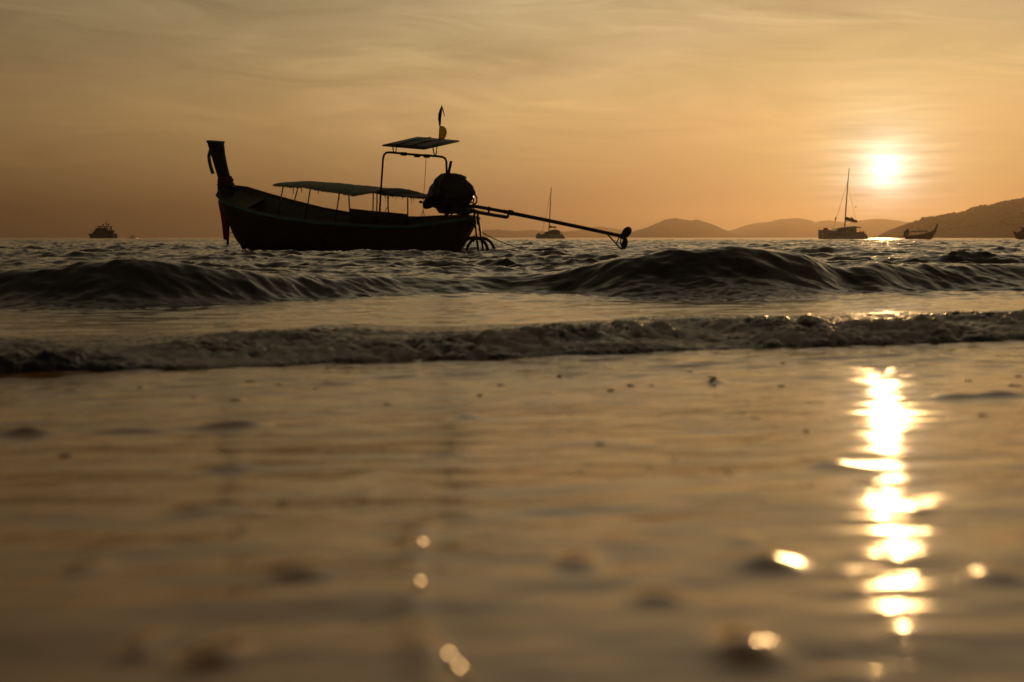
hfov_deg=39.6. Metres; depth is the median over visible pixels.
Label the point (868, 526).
wet sand
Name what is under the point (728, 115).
sky
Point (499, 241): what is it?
mooring rope
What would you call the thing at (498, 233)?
island hills
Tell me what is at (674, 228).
island hills
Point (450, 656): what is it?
shell piece
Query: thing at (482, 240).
hoop
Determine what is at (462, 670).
shell piece
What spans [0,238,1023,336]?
sea
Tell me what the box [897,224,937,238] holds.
longtail boat
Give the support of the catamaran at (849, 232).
on the sea
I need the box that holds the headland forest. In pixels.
[901,197,1023,234]
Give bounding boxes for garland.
[217,176,233,185]
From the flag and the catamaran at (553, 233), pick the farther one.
the catamaran at (553, 233)
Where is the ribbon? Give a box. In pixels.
[207,150,214,173]
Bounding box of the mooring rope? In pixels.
[477,228,521,248]
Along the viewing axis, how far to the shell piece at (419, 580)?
1.43 m
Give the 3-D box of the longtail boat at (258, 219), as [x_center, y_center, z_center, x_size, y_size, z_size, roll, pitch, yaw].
[-3.369,-4.180,43.452,15.791,3.998,2.100,7,16,31]
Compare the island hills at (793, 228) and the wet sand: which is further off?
the island hills at (793, 228)
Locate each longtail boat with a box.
[206,137,631,250]
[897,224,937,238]
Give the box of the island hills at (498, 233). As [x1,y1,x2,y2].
[472,226,622,237]
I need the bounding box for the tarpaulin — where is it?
[423,173,475,210]
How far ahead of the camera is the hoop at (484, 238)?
41.64 m
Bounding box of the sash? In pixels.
[218,200,227,239]
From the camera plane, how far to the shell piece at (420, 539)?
1.67 m
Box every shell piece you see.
[413,574,424,586]
[416,535,425,544]
[443,648,457,663]
[454,661,470,679]
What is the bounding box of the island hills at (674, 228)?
[615,218,751,237]
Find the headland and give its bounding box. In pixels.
[870,201,1023,237]
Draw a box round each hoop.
[459,236,488,250]
[465,236,495,250]
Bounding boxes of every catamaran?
[536,187,564,238]
[818,172,867,238]
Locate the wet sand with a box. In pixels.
[0,340,1023,681]
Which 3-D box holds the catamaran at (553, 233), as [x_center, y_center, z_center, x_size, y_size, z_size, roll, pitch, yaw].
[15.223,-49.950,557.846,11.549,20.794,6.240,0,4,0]
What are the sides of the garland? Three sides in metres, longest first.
0.656 x 0.443 x 0.365 m
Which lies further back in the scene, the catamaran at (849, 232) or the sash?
the catamaran at (849, 232)
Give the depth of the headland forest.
1813.80 m
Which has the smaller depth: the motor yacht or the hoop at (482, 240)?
the hoop at (482, 240)
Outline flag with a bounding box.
[438,105,446,140]
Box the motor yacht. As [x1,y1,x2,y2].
[89,219,116,237]
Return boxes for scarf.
[226,219,229,245]
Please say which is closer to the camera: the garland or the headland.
the garland
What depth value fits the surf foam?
5.70 m
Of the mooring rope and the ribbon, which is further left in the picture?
the ribbon
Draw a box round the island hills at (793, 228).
[730,218,909,237]
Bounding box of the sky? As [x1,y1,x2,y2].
[0,0,1023,237]
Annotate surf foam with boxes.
[0,309,1023,373]
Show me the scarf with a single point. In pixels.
(228, 230)
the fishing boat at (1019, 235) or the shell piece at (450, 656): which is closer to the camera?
the shell piece at (450, 656)
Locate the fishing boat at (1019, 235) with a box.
[1013,226,1023,238]
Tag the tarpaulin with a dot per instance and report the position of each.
(454, 188)

